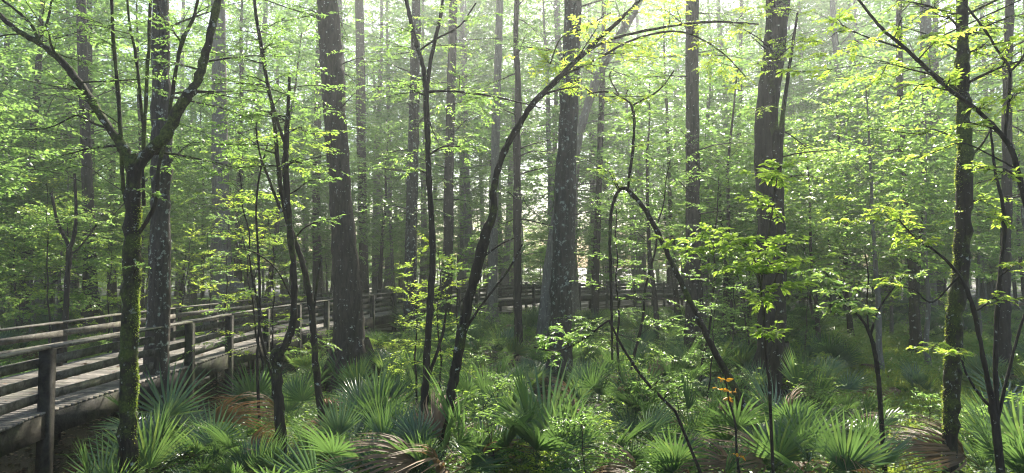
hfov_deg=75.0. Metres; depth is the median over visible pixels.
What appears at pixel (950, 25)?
sky
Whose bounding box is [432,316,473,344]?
palmetto
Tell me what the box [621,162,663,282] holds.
slender tree
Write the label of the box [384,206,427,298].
understory tree
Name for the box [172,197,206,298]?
understory tree
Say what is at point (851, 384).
palmetto
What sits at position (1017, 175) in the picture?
leaning tree
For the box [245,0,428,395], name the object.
canopy tree
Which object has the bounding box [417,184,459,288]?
understory tree
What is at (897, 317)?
palmetto
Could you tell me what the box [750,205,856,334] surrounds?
understory tree
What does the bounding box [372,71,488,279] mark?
canopy tree
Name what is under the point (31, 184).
understory tree
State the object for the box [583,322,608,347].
shrub
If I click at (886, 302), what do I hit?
palmetto
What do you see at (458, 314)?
palmetto
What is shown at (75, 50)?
canopy tree
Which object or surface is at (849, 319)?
understory tree
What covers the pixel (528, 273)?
bushy tree
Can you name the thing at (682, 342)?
palmetto
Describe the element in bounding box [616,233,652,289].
understory tree
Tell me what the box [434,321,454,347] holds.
shrub
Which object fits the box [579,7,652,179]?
canopy tree
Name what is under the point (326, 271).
understory tree
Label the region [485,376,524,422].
shrub
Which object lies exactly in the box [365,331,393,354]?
palmetto
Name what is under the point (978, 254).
understory tree
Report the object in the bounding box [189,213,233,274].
understory tree
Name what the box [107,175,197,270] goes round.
understory tree
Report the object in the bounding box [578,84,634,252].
canopy tree
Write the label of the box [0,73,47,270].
understory tree
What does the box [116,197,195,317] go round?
leafy sapling
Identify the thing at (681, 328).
leafy sapling
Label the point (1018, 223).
understory tree
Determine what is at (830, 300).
understory tree
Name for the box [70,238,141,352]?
leafy sapling
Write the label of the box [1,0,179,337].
canopy tree
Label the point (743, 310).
leafy sapling
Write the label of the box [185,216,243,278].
understory tree
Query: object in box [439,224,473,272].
understory tree
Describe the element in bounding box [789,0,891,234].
canopy tree
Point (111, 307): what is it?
palmetto
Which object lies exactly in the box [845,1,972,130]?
canopy tree
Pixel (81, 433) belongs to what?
water
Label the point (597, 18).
canopy tree
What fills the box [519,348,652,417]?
palmetto
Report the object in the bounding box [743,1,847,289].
canopy tree
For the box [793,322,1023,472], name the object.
grass
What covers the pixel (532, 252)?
bushy tree
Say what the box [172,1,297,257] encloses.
canopy tree
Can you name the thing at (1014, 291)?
understory tree
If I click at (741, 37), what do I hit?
canopy tree
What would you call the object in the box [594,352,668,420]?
shrub
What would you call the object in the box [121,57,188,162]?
canopy tree
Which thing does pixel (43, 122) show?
understory tree
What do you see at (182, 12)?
canopy tree
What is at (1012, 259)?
understory tree
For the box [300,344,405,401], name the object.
palmetto
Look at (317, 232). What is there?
understory tree
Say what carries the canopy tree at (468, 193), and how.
on the ground at (387, 327)
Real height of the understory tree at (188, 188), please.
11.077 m
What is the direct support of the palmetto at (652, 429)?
on the ground at (387, 327)
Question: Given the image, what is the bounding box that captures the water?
[0,357,322,472]
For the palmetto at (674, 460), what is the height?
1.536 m
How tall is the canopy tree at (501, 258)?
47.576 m
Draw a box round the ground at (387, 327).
[0,268,1023,472]
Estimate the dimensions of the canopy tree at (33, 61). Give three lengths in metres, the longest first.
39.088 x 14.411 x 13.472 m
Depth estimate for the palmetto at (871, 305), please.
42.44 m
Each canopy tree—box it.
[0,0,141,277]
[0,0,147,216]
[0,0,147,331]
[0,0,149,316]
[0,0,203,314]
[0,0,209,304]
[0,46,77,298]
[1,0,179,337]
[1,23,101,296]
[4,2,105,174]
[10,0,179,311]
[31,1,176,164]
[32,0,194,308]
[72,9,132,287]
[77,71,136,180]
[106,0,280,446]
[106,51,270,297]
[114,0,253,296]
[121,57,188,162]
[127,15,228,287]
[169,0,298,267]
[170,0,312,310]
[171,34,209,287]
[172,0,287,333]
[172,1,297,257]
[175,84,267,292]
[178,0,347,304]
[226,0,327,299]
[229,47,292,283]
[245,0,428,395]
[246,60,298,287]
[252,0,375,296]
[255,3,369,312]
[260,87,326,292]
[266,32,324,289]
[271,0,426,122]
[274,13,351,247]
[279,37,354,198]
[292,67,369,286]
[296,0,406,303]
[306,0,459,297]
[321,0,455,296]
[322,57,382,233]
[344,0,424,193]
[345,0,437,232]
[345,0,494,298]
[346,29,404,287]
[348,0,488,338]
[349,0,474,182]
[350,37,421,287]
[366,94,458,250]
[367,0,554,289]
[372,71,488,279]
[373,2,506,287]
[382,0,512,319]
[393,0,526,298]
[401,0,511,181]
[403,0,541,298]
[418,134,487,290]
[422,0,525,326]
[424,0,504,263]
[427,64,488,290]
[433,22,534,288]
[435,0,561,154]
[436,0,549,291]
[456,0,655,313]
[458,0,654,274]
[458,82,547,251]
[460,0,581,295]
[469,37,553,284]
[474,0,583,282]
[494,0,613,180]
[494,0,635,399]
[503,58,557,199]
[520,0,653,293]
[527,0,654,286]
[529,92,588,248]
[540,1,668,210]
[541,0,701,302]
[542,27,677,293]
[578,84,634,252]
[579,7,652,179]
[581,75,625,265]
[581,81,627,259]
[594,0,719,300]
[596,1,676,259]
[614,0,760,360]
[614,81,680,282]
[622,87,683,282]
[631,0,730,289]
[631,0,753,289]
[643,39,722,289]
[649,0,815,190]
[650,89,720,263]
[654,0,763,289]
[675,0,804,304]
[699,0,805,282]
[700,0,853,238]
[701,38,750,282]
[720,0,865,286]
[723,0,875,203]
[732,0,947,307]
[737,0,829,397]
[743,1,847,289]
[757,0,894,190]
[784,23,870,194]
[786,67,894,268]
[787,0,916,296]
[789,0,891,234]
[790,1,878,146]
[793,0,1023,330]
[797,0,918,295]
[803,0,974,251]
[829,0,1002,352]
[831,21,950,296]
[832,1,950,286]
[840,0,1023,305]
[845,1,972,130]
[846,32,955,198]
[866,36,951,295]
[889,55,997,283]
[906,63,998,295]
[913,0,1023,242]
[918,0,1023,299]
[937,0,1023,380]
[939,0,1023,298]
[939,17,996,288]
[953,0,1023,299]
[970,4,1022,145]
[998,18,1023,169]
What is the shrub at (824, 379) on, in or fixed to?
on the ground at (387, 327)
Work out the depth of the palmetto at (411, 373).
16.48 m
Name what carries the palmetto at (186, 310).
on the ground at (387, 327)
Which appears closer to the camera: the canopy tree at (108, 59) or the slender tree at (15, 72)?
the slender tree at (15, 72)
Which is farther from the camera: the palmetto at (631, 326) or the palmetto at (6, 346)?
the palmetto at (631, 326)
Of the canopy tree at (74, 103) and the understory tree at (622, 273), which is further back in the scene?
the understory tree at (622, 273)
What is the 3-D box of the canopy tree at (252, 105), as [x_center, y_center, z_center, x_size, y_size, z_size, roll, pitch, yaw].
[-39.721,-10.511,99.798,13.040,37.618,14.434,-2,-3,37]
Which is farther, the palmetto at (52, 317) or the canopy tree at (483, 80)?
the canopy tree at (483, 80)
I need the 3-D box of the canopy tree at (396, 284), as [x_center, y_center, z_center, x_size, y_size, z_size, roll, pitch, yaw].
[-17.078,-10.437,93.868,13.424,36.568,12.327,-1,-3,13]
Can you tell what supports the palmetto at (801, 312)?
on the ground at (387, 327)
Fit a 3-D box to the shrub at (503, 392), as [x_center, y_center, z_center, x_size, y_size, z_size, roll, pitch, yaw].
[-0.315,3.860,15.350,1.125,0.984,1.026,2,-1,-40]
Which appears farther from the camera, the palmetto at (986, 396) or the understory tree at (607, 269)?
the understory tree at (607, 269)
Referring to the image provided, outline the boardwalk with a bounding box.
[0,281,839,472]
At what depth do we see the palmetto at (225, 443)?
9.84 m
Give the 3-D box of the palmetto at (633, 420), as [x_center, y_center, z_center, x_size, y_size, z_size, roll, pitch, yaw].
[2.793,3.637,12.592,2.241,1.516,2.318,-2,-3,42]
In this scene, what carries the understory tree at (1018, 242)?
on the ground at (387, 327)
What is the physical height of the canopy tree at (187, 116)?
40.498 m
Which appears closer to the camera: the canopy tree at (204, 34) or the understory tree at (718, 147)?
the understory tree at (718, 147)
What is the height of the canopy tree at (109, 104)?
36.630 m
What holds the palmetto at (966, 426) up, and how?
on the ground at (387, 327)
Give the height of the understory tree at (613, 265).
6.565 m
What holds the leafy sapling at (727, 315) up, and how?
on the ground at (387, 327)
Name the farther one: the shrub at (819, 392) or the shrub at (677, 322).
the shrub at (677, 322)
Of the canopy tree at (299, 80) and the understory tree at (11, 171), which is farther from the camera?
the canopy tree at (299, 80)
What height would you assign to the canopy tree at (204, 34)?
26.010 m
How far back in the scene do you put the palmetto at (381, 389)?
12.71 m
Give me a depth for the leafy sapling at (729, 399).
7.30 m
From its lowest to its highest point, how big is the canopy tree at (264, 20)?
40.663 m
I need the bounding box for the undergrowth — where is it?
[0,305,1023,472]
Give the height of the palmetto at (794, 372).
2.358 m
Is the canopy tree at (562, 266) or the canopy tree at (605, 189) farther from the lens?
the canopy tree at (605, 189)
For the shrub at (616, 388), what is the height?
1.504 m
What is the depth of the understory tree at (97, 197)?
46.98 m
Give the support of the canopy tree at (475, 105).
on the ground at (387, 327)
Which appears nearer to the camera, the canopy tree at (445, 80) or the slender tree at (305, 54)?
the slender tree at (305, 54)
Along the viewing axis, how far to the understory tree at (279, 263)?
57.44 m
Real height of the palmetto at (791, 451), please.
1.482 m
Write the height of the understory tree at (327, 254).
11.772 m
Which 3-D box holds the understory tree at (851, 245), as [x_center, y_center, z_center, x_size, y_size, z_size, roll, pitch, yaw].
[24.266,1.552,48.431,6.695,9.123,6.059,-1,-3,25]
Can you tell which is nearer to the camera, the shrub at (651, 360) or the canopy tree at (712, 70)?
the shrub at (651, 360)
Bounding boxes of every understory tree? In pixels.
[0,0,83,203]
[0,5,49,241]
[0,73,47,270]
[0,87,59,232]
[0,129,97,334]
[0,159,29,274]
[0,181,18,287]
[0,198,123,324]
[0,207,85,343]
[2,150,112,321]
[4,229,100,312]
[5,74,120,311]
[6,199,65,283]
[6,244,44,316]
[8,85,119,313]
[39,155,119,256]
[43,213,106,287]
[61,236,118,284]
[79,173,174,312]
[93,112,238,274]
[107,117,210,248]
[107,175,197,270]
[116,160,208,264]
[144,198,235,319]
[171,102,250,303]
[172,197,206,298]
[176,171,207,259]
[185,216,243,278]
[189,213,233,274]
[230,164,298,314]
[230,221,288,298]
[239,192,311,281]
[255,219,298,273]
[256,247,299,285]
[268,119,392,264]
[300,163,358,295]
[308,235,331,294]
[323,246,331,281]
[326,106,442,307]
[356,217,419,301]
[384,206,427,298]
[384,226,428,281]
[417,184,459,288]
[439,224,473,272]
[486,239,532,294]
[523,224,589,283]
[524,244,544,281]
[578,211,624,293]
[578,238,627,280]
[586,55,715,350]
[589,221,638,274]
[591,239,638,280]
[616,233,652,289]
[627,148,684,305]
[636,215,665,268]
[639,135,685,302]
[644,37,803,344]
[646,247,666,282]
[652,68,751,285]
[660,131,756,337]
[665,164,738,283]
[679,155,851,306]
[701,113,861,266]
[701,131,753,317]
[702,97,825,325]
[710,138,750,315]
[736,135,878,354]
[744,200,822,283]
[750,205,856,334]
[784,39,986,371]
[785,44,932,335]
[786,235,832,304]
[787,180,847,308]
[789,146,869,318]
[803,205,896,312]
[810,201,883,292]
[813,168,868,310]
[827,59,1019,292]
[827,200,889,302]
[834,149,949,334]
[847,79,1020,365]
[863,223,983,320]
[904,152,995,268]
[905,127,1023,330]
[918,64,1023,279]
[927,138,1023,338]
[942,141,954,291]
[945,183,1023,314]
[951,196,1018,308]
[973,105,1023,300]
[975,210,1021,306]
[979,137,1022,259]
[980,220,1023,285]
[982,145,1023,307]
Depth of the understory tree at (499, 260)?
71.21 m
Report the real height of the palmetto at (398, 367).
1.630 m
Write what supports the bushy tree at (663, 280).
on the ground at (387, 327)
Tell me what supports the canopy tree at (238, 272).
on the ground at (387, 327)
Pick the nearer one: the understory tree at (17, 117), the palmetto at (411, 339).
the palmetto at (411, 339)
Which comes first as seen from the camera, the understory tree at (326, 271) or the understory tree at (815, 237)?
the understory tree at (815, 237)
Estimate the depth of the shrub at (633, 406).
12.81 m
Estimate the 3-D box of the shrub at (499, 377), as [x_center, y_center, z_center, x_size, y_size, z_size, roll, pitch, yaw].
[-0.451,3.585,13.773,1.624,1.640,1.408,2,-3,1]
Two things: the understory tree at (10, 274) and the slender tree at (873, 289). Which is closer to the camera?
the understory tree at (10, 274)
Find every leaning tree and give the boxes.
[438,0,773,461]
[527,0,642,346]
[759,0,1023,206]
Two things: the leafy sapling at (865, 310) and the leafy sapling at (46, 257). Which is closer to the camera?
the leafy sapling at (865, 310)
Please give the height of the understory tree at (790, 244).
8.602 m
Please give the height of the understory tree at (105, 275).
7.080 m
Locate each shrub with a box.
[87,332,107,355]
[98,339,111,353]
[303,324,332,368]
[318,331,332,352]
[370,333,390,356]
[379,338,408,352]
[388,316,415,351]
[412,327,447,361]
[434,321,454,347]
[442,374,534,472]
[454,369,515,423]
[464,347,492,377]
[464,364,491,380]
[475,300,505,333]
[475,337,513,373]
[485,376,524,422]
[486,384,512,402]
[498,437,564,472]
[540,406,637,472]
[572,319,593,343]
[574,363,613,410]
[574,425,613,461]
[578,411,637,449]
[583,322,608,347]
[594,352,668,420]
[596,330,615,349]
[600,324,626,351]
[602,377,682,439]
[606,381,665,438]
[639,351,669,381]
[645,324,683,364]
[656,373,706,421]
[658,332,687,351]
[663,382,703,418]
[666,369,714,403]
[674,304,684,338]
[698,354,736,393]
[721,367,768,433]
[737,316,756,343]
[786,358,843,424]
[798,384,846,422]
[807,352,845,377]
[821,129,1023,472]
[878,387,961,445]
[938,404,990,464]
[959,423,980,456]
[999,354,1023,415]
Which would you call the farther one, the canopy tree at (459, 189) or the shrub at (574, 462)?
the canopy tree at (459, 189)
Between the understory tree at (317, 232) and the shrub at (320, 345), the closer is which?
the shrub at (320, 345)
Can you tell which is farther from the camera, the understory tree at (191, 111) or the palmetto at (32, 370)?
the understory tree at (191, 111)
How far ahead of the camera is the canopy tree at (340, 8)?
61.37 m
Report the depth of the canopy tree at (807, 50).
67.46 m
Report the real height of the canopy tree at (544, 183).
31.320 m
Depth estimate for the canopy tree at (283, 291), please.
65.49 m
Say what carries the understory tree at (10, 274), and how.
on the ground at (387, 327)
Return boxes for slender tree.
[0,34,21,247]
[0,104,74,296]
[0,173,149,363]
[10,62,57,302]
[34,0,235,326]
[43,130,123,274]
[95,71,136,227]
[98,106,183,284]
[171,61,236,303]
[182,119,244,265]
[187,95,280,262]
[208,1,347,322]
[231,154,266,267]
[257,121,331,304]
[276,114,328,270]
[301,171,358,274]
[310,178,357,296]
[349,148,372,257]
[352,107,428,290]
[370,102,436,294]
[381,175,420,293]
[418,91,512,298]
[453,133,529,296]
[470,0,604,362]
[484,121,547,294]
[521,51,642,328]
[535,0,673,332]
[580,178,627,272]
[603,0,751,316]
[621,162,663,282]
[642,19,751,325]
[714,0,886,405]
[778,73,828,276]
[850,127,898,302]
[851,93,954,315]
[977,72,1023,279]
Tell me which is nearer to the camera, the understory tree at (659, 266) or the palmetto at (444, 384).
the palmetto at (444, 384)
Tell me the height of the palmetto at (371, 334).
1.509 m
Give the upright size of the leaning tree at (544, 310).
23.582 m
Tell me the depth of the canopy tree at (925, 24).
34.16 m
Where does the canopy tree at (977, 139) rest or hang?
on the ground at (387, 327)
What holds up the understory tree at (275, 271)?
on the ground at (387, 327)
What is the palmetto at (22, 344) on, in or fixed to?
on the ground at (387, 327)
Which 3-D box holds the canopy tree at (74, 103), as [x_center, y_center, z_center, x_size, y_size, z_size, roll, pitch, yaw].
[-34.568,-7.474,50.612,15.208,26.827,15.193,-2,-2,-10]
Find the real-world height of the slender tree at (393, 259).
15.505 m
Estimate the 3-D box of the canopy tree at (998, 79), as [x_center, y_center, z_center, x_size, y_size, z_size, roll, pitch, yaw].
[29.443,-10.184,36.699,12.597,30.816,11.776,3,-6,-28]
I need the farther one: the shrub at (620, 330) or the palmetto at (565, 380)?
the shrub at (620, 330)
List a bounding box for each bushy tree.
[80,245,106,288]
[97,246,120,287]
[145,267,187,291]
[256,259,311,292]
[261,219,312,290]
[309,253,330,291]
[417,218,456,288]
[509,246,541,290]
[522,225,542,281]
[523,225,546,289]
[653,255,678,282]
[947,259,975,290]
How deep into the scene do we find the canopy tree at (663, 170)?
97.71 m
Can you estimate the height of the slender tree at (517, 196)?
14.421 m
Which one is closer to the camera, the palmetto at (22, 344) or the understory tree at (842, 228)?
the palmetto at (22, 344)
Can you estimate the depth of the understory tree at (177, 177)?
40.05 m
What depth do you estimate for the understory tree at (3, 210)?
31.01 m
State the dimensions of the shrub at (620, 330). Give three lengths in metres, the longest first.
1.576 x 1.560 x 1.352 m
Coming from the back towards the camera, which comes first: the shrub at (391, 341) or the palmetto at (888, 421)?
the shrub at (391, 341)
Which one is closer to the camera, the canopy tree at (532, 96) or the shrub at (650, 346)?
the shrub at (650, 346)
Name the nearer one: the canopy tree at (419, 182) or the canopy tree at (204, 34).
the canopy tree at (204, 34)
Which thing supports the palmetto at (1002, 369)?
on the ground at (387, 327)
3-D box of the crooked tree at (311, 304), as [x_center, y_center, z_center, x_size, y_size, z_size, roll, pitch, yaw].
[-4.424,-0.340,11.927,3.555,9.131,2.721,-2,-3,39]
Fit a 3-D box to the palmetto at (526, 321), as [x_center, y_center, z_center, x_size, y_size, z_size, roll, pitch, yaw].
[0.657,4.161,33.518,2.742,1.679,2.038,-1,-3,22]
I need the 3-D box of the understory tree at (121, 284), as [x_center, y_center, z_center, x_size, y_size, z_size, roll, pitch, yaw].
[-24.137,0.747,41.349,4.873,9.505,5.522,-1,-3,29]
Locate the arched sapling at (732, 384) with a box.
[575,67,764,445]
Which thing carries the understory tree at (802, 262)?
on the ground at (387, 327)
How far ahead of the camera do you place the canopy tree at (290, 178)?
84.80 m
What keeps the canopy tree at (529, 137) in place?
on the ground at (387, 327)
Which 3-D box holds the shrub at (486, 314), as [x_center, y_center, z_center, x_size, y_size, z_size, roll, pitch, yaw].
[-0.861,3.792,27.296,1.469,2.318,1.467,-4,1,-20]
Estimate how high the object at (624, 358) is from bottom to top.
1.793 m
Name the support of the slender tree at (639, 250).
on the ground at (387, 327)
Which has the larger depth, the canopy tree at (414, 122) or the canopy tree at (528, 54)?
the canopy tree at (528, 54)
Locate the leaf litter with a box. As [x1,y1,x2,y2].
[0,325,971,472]
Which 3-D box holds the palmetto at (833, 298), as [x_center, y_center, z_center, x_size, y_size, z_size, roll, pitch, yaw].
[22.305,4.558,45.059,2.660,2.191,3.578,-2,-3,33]
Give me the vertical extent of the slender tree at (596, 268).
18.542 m
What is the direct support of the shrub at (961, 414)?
on the ground at (387, 327)
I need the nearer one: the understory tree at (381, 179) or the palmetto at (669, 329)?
the palmetto at (669, 329)
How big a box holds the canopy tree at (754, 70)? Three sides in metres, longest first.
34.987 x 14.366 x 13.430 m
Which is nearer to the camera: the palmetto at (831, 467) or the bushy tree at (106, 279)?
the palmetto at (831, 467)
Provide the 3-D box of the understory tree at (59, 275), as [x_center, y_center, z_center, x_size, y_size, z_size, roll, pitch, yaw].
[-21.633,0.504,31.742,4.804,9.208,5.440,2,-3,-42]
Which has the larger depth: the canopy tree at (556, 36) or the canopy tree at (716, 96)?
the canopy tree at (716, 96)
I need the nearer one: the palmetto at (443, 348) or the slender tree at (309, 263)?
the palmetto at (443, 348)
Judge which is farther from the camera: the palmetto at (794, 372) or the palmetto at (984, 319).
the palmetto at (984, 319)
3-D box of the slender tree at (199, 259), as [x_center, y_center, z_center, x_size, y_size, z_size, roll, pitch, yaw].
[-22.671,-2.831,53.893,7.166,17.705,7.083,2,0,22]
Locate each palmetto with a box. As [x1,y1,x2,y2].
[0,317,53,360]
[0,329,38,360]
[3,359,70,376]
[4,300,40,319]
[24,309,80,334]
[25,312,78,329]
[54,356,286,467]
[61,391,218,472]
[63,431,152,472]
[69,309,112,326]
[76,331,112,354]
[101,299,117,311]
[155,398,296,472]
[171,427,320,472]
[176,293,206,318]
[176,320,201,337]
[182,410,268,452]
[189,296,207,304]
[189,418,365,472]
[202,357,307,425]
[219,410,376,472]
[227,362,346,429]
[234,297,249,310]
[250,418,419,472]
[261,347,327,375]
[288,390,424,467]
[296,359,418,438]
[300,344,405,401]
[300,350,355,401]
[312,356,404,410]
[313,364,600,472]
[337,383,558,472]
[349,395,468,472]
[358,363,457,415]
[365,327,397,349]
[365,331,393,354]
[366,345,422,395]
[369,330,407,352]
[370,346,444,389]
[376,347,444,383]
[385,326,434,356]
[387,304,432,331]
[389,321,435,339]
[393,327,432,349]
[401,364,478,440]
[402,348,468,402]
[406,331,450,366]
[430,361,592,447]
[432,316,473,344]
[433,305,477,337]
[433,328,489,365]
[435,308,484,347]
[435,353,510,389]
[441,320,496,351]
[441,333,509,363]
[451,354,637,472]
[465,351,530,408]
[469,310,512,339]
[469,398,552,472]
[479,322,535,362]
[480,387,655,470]
[502,360,561,395]
[510,305,538,329]
[515,346,548,372]
[517,340,609,386]
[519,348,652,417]
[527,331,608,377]
[541,358,600,398]
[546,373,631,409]
[546,400,704,472]
[572,308,626,332]
[572,310,605,335]
[573,356,621,391]
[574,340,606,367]
[578,424,737,472]
[584,357,686,440]
[588,316,631,334]
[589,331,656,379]
[592,393,708,445]
[594,361,677,393]
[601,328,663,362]
[606,342,733,405]
[614,303,662,331]
[622,335,705,388]
[629,317,678,350]
[630,341,670,363]
[633,432,758,472]
[639,365,776,472]
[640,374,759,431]
[649,306,684,333]
[653,332,683,353]
[658,337,743,386]
[658,406,879,472]
[660,333,708,348]
[660,337,738,387]
[667,337,718,359]
[683,361,878,468]
[689,335,756,373]
[689,392,829,472]
[696,392,910,472]
[703,408,916,472]
[704,306,747,325]
[707,292,738,310]
[711,328,755,358]
[716,336,752,375]
[738,358,791,411]
[744,311,813,349]
[754,346,915,449]
[783,352,901,405]
[786,294,797,305]
[786,299,806,312]
[786,304,825,321]
[790,341,848,374]
[791,296,824,313]
[794,328,880,371]
[797,298,842,318]
[797,312,834,334]
[814,368,898,431]
[825,293,863,314]
[833,304,889,324]
[840,397,909,453]
[856,311,908,332]
[858,289,882,301]
[858,299,882,318]
[865,290,895,310]
[875,386,1023,472]
[882,295,908,316]
[884,356,942,396]
[885,388,1023,472]
[897,409,1002,466]
[898,315,945,337]
[913,362,1023,448]
[920,302,988,332]
[941,347,1021,386]
[967,296,989,310]
[968,311,993,326]
[969,325,1015,340]
[976,298,1020,309]
[976,348,1023,389]
[1011,321,1023,340]
[1012,336,1023,365]
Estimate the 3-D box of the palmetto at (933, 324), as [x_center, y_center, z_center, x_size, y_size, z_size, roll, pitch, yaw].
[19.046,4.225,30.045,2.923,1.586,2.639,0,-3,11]
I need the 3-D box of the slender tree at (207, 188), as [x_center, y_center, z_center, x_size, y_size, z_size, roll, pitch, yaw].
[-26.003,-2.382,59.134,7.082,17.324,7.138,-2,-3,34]
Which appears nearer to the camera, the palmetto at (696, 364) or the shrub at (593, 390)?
the shrub at (593, 390)
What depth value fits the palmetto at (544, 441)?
10.13 m
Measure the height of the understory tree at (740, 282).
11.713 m
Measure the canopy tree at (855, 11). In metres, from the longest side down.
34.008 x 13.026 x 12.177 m
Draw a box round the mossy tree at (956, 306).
[837,0,1023,472]
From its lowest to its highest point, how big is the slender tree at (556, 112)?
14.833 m
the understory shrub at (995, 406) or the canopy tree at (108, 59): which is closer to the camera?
the understory shrub at (995, 406)
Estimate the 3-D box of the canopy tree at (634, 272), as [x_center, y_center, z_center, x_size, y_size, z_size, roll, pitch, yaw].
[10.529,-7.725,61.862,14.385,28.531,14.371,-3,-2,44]
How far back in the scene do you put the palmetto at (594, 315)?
32.94 m
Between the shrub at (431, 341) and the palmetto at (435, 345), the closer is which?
the shrub at (431, 341)
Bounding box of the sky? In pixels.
[0,0,1023,267]
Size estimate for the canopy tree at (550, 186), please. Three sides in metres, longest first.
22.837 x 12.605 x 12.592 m
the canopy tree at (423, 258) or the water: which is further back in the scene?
the canopy tree at (423, 258)
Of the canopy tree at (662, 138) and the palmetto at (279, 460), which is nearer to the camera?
the palmetto at (279, 460)
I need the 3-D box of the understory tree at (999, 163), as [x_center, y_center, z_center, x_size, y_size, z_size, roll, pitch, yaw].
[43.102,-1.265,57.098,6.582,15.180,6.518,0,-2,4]
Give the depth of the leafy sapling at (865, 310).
10.83 m
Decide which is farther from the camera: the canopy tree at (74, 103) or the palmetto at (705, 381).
the canopy tree at (74, 103)
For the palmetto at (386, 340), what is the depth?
24.84 m
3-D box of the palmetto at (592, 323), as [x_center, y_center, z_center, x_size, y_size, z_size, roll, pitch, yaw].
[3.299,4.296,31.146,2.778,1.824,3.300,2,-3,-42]
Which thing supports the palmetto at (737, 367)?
on the ground at (387, 327)
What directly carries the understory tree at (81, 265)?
on the ground at (387, 327)
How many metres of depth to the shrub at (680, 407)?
14.03 m
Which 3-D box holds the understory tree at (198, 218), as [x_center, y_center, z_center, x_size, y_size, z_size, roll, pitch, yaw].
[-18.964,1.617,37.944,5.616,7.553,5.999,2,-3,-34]
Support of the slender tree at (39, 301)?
on the ground at (387, 327)
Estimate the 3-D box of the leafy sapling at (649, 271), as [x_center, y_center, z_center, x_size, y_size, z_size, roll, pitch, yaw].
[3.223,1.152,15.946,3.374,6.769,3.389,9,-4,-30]
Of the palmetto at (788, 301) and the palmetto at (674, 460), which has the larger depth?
the palmetto at (788, 301)
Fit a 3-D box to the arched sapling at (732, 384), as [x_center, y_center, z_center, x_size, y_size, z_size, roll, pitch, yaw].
[2.775,0.673,11.520,3.453,7.267,1.054,0,-2,0]
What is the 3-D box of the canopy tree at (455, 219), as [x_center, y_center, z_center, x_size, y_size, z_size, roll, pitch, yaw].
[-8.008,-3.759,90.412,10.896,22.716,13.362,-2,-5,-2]
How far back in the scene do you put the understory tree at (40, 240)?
44.60 m
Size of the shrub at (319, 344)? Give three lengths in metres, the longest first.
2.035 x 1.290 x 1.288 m
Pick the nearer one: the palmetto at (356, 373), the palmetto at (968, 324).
the palmetto at (356, 373)
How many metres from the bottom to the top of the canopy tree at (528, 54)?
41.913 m
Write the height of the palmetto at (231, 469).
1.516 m
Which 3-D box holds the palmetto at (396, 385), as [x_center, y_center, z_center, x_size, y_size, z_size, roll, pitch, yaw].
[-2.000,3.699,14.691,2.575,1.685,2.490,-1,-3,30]
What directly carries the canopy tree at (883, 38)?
on the ground at (387, 327)
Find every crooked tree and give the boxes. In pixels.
[132,0,355,456]
[182,0,368,439]
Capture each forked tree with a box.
[0,0,297,472]
[326,0,621,443]
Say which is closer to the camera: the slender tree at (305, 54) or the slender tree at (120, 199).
the slender tree at (305, 54)
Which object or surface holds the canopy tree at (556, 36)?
on the ground at (387, 327)
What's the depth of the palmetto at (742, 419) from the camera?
10.64 m
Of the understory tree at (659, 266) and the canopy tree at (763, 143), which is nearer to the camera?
the canopy tree at (763, 143)
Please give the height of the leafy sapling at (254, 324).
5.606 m
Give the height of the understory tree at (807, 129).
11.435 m
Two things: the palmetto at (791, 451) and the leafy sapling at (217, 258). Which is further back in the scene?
the leafy sapling at (217, 258)
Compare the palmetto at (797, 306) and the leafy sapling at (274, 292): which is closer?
the leafy sapling at (274, 292)
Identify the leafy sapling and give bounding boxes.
[0,254,20,331]
[0,261,23,325]
[5,174,107,343]
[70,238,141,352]
[95,215,180,317]
[101,199,192,346]
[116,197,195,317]
[141,222,216,339]
[176,212,269,330]
[178,142,341,420]
[181,214,246,332]
[191,190,308,402]
[194,125,364,429]
[216,215,284,326]
[232,205,306,349]
[378,244,467,408]
[381,225,476,404]
[390,231,496,405]
[534,320,701,472]
[554,189,676,411]
[571,152,725,379]
[644,165,781,399]
[649,157,835,472]
[674,281,761,401]
[698,252,784,371]
[711,246,792,345]
[713,370,745,472]
[787,271,831,369]
[790,254,928,472]
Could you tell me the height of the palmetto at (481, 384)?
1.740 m
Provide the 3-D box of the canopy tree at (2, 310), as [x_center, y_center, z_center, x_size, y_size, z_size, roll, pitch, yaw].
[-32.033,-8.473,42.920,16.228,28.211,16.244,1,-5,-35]
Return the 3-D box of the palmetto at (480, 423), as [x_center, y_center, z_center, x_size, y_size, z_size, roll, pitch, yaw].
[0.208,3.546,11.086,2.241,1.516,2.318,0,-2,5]
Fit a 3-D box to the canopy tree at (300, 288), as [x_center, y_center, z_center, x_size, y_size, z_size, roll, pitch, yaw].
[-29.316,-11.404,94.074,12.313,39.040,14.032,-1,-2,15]
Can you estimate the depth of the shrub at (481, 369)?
19.11 m
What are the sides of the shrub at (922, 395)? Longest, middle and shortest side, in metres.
1.683 x 1.666 x 1.445 m
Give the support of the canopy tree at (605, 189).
on the ground at (387, 327)
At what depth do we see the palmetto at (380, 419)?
10.40 m
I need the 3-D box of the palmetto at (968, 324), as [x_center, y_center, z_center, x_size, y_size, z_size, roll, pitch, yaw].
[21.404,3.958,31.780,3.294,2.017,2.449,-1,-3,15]
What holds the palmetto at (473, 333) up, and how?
on the ground at (387, 327)
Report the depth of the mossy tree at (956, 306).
10.14 m
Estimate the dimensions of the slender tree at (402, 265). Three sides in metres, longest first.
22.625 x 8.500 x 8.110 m
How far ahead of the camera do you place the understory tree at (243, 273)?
50.39 m

